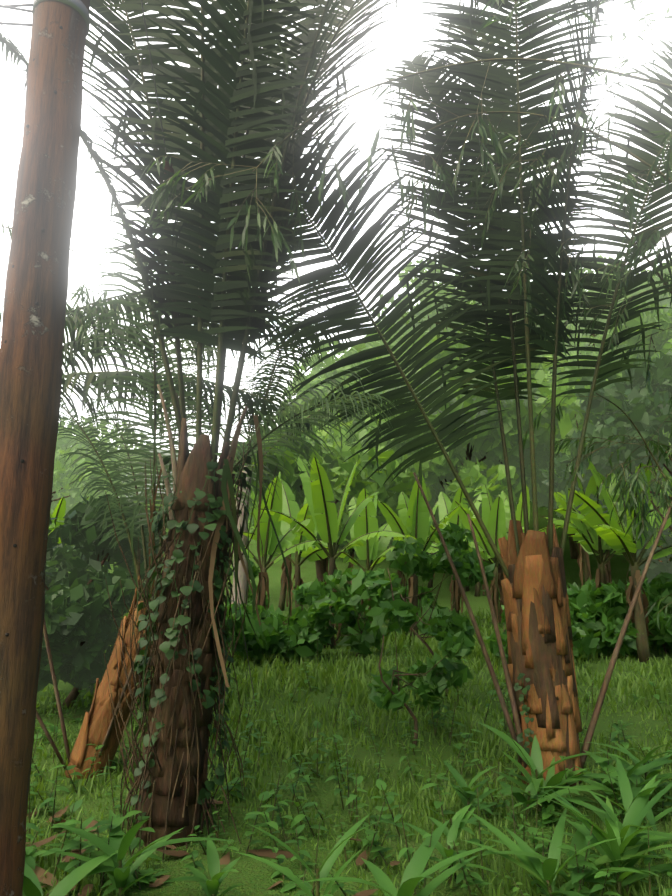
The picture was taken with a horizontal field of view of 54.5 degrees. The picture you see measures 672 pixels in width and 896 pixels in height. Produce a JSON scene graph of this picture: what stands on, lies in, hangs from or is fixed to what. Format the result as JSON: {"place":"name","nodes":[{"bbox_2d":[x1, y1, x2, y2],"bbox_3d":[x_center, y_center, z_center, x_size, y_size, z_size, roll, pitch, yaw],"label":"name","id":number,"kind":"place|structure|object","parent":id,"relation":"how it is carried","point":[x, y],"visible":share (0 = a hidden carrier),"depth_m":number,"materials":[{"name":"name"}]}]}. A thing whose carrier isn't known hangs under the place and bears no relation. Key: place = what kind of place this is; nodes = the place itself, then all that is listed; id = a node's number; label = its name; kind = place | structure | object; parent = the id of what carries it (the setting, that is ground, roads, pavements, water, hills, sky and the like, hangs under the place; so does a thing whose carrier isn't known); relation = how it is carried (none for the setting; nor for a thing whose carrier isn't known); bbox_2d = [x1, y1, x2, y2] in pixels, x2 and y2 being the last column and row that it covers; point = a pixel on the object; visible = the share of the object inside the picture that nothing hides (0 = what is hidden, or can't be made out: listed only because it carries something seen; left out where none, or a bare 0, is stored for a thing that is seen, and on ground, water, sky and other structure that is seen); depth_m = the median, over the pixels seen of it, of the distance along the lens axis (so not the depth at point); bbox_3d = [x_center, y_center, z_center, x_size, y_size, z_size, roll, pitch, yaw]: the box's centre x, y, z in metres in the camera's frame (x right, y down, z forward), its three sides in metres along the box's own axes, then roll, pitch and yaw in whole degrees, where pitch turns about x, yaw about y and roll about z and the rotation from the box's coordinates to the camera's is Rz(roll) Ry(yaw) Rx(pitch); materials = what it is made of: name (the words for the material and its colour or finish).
{"place":"outdoors","nodes":[
{"label":"outdoors","id":0,"kind":"place"},
{"bbox_2d":[98,449,177,497],"bbox_3d":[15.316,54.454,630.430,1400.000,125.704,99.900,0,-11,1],"label":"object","id":1,"kind":"structure","parent":0,"point":[159,451],"depth_m":669.57,"materials":[{"name":"grey"}]},
{"bbox_2d":[0,0,671,460],"label":"sky","id":2,"kind":"structure","parent":0,"point":[90,223],"materials":[{"name":"white"}]},
{"bbox_2d":[25,296,671,895],"bbox_3d":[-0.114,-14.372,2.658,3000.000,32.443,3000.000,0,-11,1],"label":"ground","id":3,"kind":"structure","parent":0,"point":[252,876],"depth_m":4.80,"materials":[{"name":"green plant"}]},
{"bbox_2d":[0,0,89,895],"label":"utility pole","id":4,"kind":"object","parent":3,"relation":"on","point":[34,306],"visible":1,"depth_m":2.74,"materials":[{"name":"brown wood"}]},
{"bbox_2d":[50,444,125,522],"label":"tree","id":5,"kind":"object","parent":3,"relation":"on","point":[62,480],"depth_m":37.27,"materials":[{"name":"green plant"}]},
{"bbox_2d":[37,494,166,707],"bbox_3d":[-2.828,1.625,6.983,2.138,2.285,2.581,0,-11,1],"label":"shrub","id":6,"kind":"object","parent":3,"relation":"on","point":[78,611],"depth_m":6.51,"materials":[{"name":"green plant"}]},
{"bbox_2d":[56,415,164,496],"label":"tree","id":7,"kind":"object","parent":3,"relation":"on","point":[63,443],"depth_m":50.47,"materials":[{"name":"green plant"}]},
{"bbox_2d":[0,0,256,714],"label":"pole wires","id":8,"kind":"object","parent":3,"relation":"on","point":[168,167],"visible":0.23,"depth_m":4.05,"materials":[{"name":"grey metal"}]},
{"bbox_2d":[0,0,405,861],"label":"palm","id":9,"kind":"object","parent":3,"relation":"on","point":[232,300],"depth_m":4.31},
{"bbox_2d":[59,292,351,445],"bbox_3d":[-2.265,0.177,7.203,4.922,5.089,3.323,0,-11,1],"label":"palm tree","id":10,"kind":"object","parent":3,"relation":"on","point":[247,400],"visible":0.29,"depth_m":6.71,"materials":[{"name":"green plant"}]},
{"bbox_2d":[22,799,399,895],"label":"leaf litter","id":11,"kind":"object","parent":3,"relation":"on","point":[39,872],"visible":0.35,"depth_m":3.45,"materials":[{"name":"plant"}]},
{"bbox_2d":[36,212,396,778],"bbox_3d":[-1.294,0.554,5.424,3.483,4.071,3.001,0,-11,1],"label":"palm tree","id":12,"kind":"object","parent":3,"relation":"on","point":[116,475],"depth_m":4.92,"materials":[{"name":"green plant"}]},
{"bbox_2d":[67,261,418,604],"bbox_3d":[-2.059,-0.143,13.819,8.335,7.694,7.233,0,-11,1],"label":"palm tree","id":13,"kind":"object","parent":3,"relation":"on","point":[277,378],"depth_m":13.46,"materials":[{"name":"green plant"}]},
{"bbox_2d":[227,561,270,609],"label":"undergrowth","id":14,"kind":"object","parent":3,"relation":"on","point":[255,569],"depth_m":14.02,"materials":[{"name":"green plant"}]},
{"bbox_2d":[224,604,298,659],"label":"undergrowth","id":15,"kind":"object","parent":3,"relation":"on","point":[256,650],"depth_m":9.03,"materials":[{"name":"green plant"}]},
{"bbox_2d":[224,603,327,662],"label":"undergrowth","id":16,"kind":"object","parent":3,"relation":"on","point":[269,638],"depth_m":8.96,"materials":[{"name":"green plant"}]},
{"bbox_2d":[264,603,287,626],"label":"undergrowth","id":17,"kind":"object","parent":3,"relation":"on","point":[278,611],"visible":0.02,"depth_m":10.37,"materials":[{"name":"green plant"}]},
{"bbox_2d":[276,375,334,430],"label":"tree","id":18,"kind":"object","parent":3,"relation":"on","point":[310,385],"visible":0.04,"depth_m":37.55,"materials":[{"name":"green plant"}]},
{"bbox_2d":[281,367,332,423],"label":"tree","id":19,"kind":"object","parent":3,"relation":"on","point":[318,376],"depth_m":43.72,"materials":[{"name":"green plant"}]},
{"bbox_2d":[232,423,431,583],"bbox_3d":[-0.280,2.152,20.475,6.587,5.532,7.650,0,-11,1],"label":"tree","id":20,"kind":"object","parent":3,"relation":"on","point":[337,471],"depth_m":18.07,"materials":[{"name":"green plant"}]},
{"bbox_2d":[0,0,671,626],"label":"bamboo overhang","id":21,"kind":"object","parent":3,"relation":"on","point":[632,486],"visible":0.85,"depth_m":4.89,"materials":[{"name":"green plant"}]},
{"bbox_2d":[315,415,364,441],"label":"tree","id":22,"kind":"object","parent":3,"relation":"on","point":[347,423],"depth_m":29.04,"materials":[{"name":"green plant"}]},
{"bbox_2d":[308,590,372,641],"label":"undergrowth","id":23,"kind":"object","parent":3,"relation":"on","point":[353,618],"depth_m":11.31,"materials":[{"name":"green plant"}]},
{"bbox_2d":[287,567,403,656],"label":"undergrowth","id":24,"kind":"object","parent":3,"relation":"on","point":[319,598],"depth_m":9.42,"materials":[{"name":"green plant"}]},
{"bbox_2d":[22,721,671,895],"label":"strap leaf plants","id":25,"kind":"object","parent":3,"relation":"on","point":[621,848],"visible":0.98,"depth_m":3.07,"materials":[{"name":"green plant"}]},
{"bbox_2d":[25,629,671,895],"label":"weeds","id":26,"kind":"object","parent":3,"relation":"on","point":[580,873],"visible":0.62,"depth_m":3.74,"materials":[{"name":"green plant"}]},
{"bbox_2d":[48,452,671,662],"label":"banana grove","id":27,"kind":"object","parent":3,"relation":"on","point":[595,530],"depth_m":11.73,"materials":[{"name":"green plant"}]},
{"bbox_2d":[315,381,443,563],"bbox_3d":[2.560,1.262,27.412,9.178,8.232,7.816,0,-11,1],"label":"tree","id":28,"kind":"object","parent":3,"relation":"on","point":[323,435],"depth_m":26.47,"materials":[{"name":"green plant"}]},
{"bbox_2d":[306,328,457,433],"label":"tree","id":29,"kind":"object","parent":3,"relation":"on","point":[357,364],"depth_m":33.26,"materials":[{"name":"green plant"}]},
{"bbox_2d":[289,322,481,385],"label":"tree","id":30,"kind":"object","parent":3,"relation":"on","point":[325,364],"visible":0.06,"depth_m":42.38,"materials":[{"name":"green plant"}]},
{"bbox_2d":[378,586,435,631],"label":"undergrowth","id":31,"kind":"object","parent":3,"relation":"on","point":[430,595],"visible":0.02,"depth_m":12.81,"materials":[{"name":"green plant"}]},
{"bbox_2d":[166,0,671,786],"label":"palm","id":32,"kind":"object","parent":3,"relation":"on","point":[496,254],"depth_m":5.40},
{"bbox_2d":[366,598,474,745],"bbox_3d":[0.726,1.942,5.652,0.937,1.266,0.749,0,-11,1],"label":"shrub","id":33,"kind":"object","parent":3,"relation":"on","point":[459,645],"depth_m":5.57,"materials":[{"name":"green plant"}]},
{"bbox_2d":[418,595,445,620],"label":"undergrowth","id":34,"kind":"object","parent":3,"relation":"on","point":[425,603],"visible":0.33,"depth_m":12.44,"materials":[{"name":"green plant"}]},
{"bbox_2d":[365,258,513,348],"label":"tree","id":35,"kind":"object","parent":3,"relation":"on","point":[411,281],"depth_m":46.56,"materials":[{"name":"green plant"}]},
{"bbox_2d":[386,522,494,695],"bbox_3d":[1.135,1.764,7.230,1.162,1.888,1.105,0,-11,1],"label":"shrub","id":36,"kind":"object","parent":3,"relation":"on","point":[425,566],"depth_m":7.11,"materials":[{"name":"green plant"}]},
{"bbox_2d":[364,369,538,590],"bbox_3d":[4.308,1.057,22.980,6.687,8.212,5.827,0,-11,1],"label":"tree","id":37,"kind":"object","parent":3,"relation":"on","point":[489,472],"depth_m":21.76,"materials":[{"name":"green plant"}]},
{"bbox_2d":[374,369,544,591],"bbox_3d":[4.241,1.310,21.829,6.013,6.885,6.032,0,-11,1],"label":"coconut palm","id":38,"kind":"object","parent":3,"relation":"on","point":[481,413],"depth_m":21.75,"materials":[{"name":"green plant"}]},
{"bbox_2d":[480,581,502,607],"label":"undergrowth","id":39,"kind":"object","parent":3,"relation":"on","point":[492,589],"depth_m":14.12,"materials":[{"name":"green plant"}]},
{"bbox_2d":[418,320,583,579],"bbox_3d":[6.323,0.279,25.454,8.379,9.966,8.464,0,-11,1],"label":"tree","id":40,"kind":"object","parent":3,"relation":"on","point":[541,376],"depth_m":24.22,"materials":[{"name":"green plant"}]},
{"bbox_2d":[451,302,587,361],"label":"tree","id":41,"kind":"object","parent":3,"relation":"on","point":[572,335],"depth_m":42.33,"materials":[{"name":"green plant"}]},
{"bbox_2d":[484,605,585,659],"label":"undergrowth","id":42,"kind":"object","parent":3,"relation":"on","point":[491,642],"depth_m":8.92,"materials":[{"name":"green plant"}]},
{"bbox_2d":[526,327,629,382],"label":"tree","id":43,"kind":"object","parent":3,"relation":"on","point":[582,344],"visible":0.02,"depth_m":34.41,"materials":[{"name":"green plant"}]},
{"bbox_2d":[567,577,595,624],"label":"undergrowth","id":44,"kind":"object","parent":3,"relation":"on","point":[586,588],"visible":0.06,"depth_m":10.51,"materials":[{"name":"green plant"}]},
{"bbox_2d":[506,274,656,354],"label":"tree","id":45,"kind":"object","parent":3,"relation":"on","point":[590,318],"visible":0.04,"depth_m":45.87,"materials":[{"name":"green plant"}]},
{"bbox_2d":[579,577,611,630],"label":"undergrowth","id":46,"kind":"object","parent":3,"relation":"on","point":[592,581],"visible":0.02,"depth_m":11.55,"materials":[{"name":"green plant"}]},
{"bbox_2d":[539,254,656,353],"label":"tree","id":47,"kind":"object","parent":3,"relation":"on","point":[590,270],"depth_m":49.00,"materials":[{"name":"green plant"}]},
{"bbox_2d":[527,360,671,583],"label":"tree","id":48,"kind":"object","parent":3,"relation":"on","point":[566,425],"depth_m":22.45,"materials":[{"name":"green plant"}]},
{"bbox_2d":[539,350,671,583],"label":"tree","id":49,"kind":"object","parent":3,"relation":"on","point":[640,408],"depth_m":10.74,"materials":[{"name":"green plant"}]},
{"bbox_2d":[569,591,643,660],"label":"undergrowth","id":50,"kind":"object","parent":3,"relation":"on","point":[604,641],"depth_m":9.67,"materials":[{"name":"green plant"}]},
{"bbox_2d":[569,579,652,649],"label":"undergrowth","id":51,"kind":"object","parent":3,"relation":"on","point":[612,596],"visible":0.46,"depth_m":10.03,"materials":[{"name":"green plant"}]},
{"bbox_2d":[609,261,671,313],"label":"tree","id":52,"kind":"object","parent":3,"relation":"on","point":[657,278],"depth_m":47.79,"materials":[{"name":"green plant"}]},
{"bbox_2d":[615,301,671,447],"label":"tree","id":53,"kind":"object","parent":3,"relation":"on","point":[662,340],"depth_m":27.34,"materials":[{"name":"green plant"}]},
{"bbox_2d":[640,574,651,590],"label":"undergrowth","id":54,"kind":"object","parent":3,"relation":"on","point":[645,585],"visible":0.04,"depth_m":13.73,"materials":[{"name":"green plant"}]},
{"bbox_2d":[641,586,654,601],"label":"undergrowth","id":55,"kind":"object","parent":3,"relation":"on","point":[651,597],"visible":0.02,"depth_m":12.54,"materials":[{"name":"green plant"}]},
{"bbox_2d":[630,607,671,653],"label":"undergrowth","id":56,"kind":"object","parent":3,"relation":"on","point":[662,633],"depth_m":9.77,"materials":[{"name":"green plant"}]},
{"bbox_2d":[647,601,664,619],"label":"undergrowth","id":57,"kind":"object","parent":3,"relation":"on","point":[650,605],"depth_m":11.03,"materials":[{"name":"green plant"}]},
{"bbox_2d":[646,451,671,497],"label":"tree","id":58,"kind":"object","parent":3,"relation":"on","point":[665,472],"visible":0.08,"depth_m":19.78,"materials":[{"name":"green plant"}]},
{"bbox_2d":[647,572,671,650],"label":"undergrowth","id":59,"kind":"object","parent":3,"relation":"on","point":[661,586],"visible":0.48,"depth_m":10.47,"materials":[{"name":"green plant"}]},
{"bbox_2d":[657,294,669,321],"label":"tree","id":60,"kind":"object","parent":3,"relation":"on","point":[665,302],"visible":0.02,"depth_m":52.58,"materials":[{"name":"green plant"}]},
{"bbox_2d":[516,389,639,558],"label":"tree","id":61,"kind":"object","parent":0,"point":[574,552],"depth_m":29.01,"materials":[{"name":"plant"}]}
]}

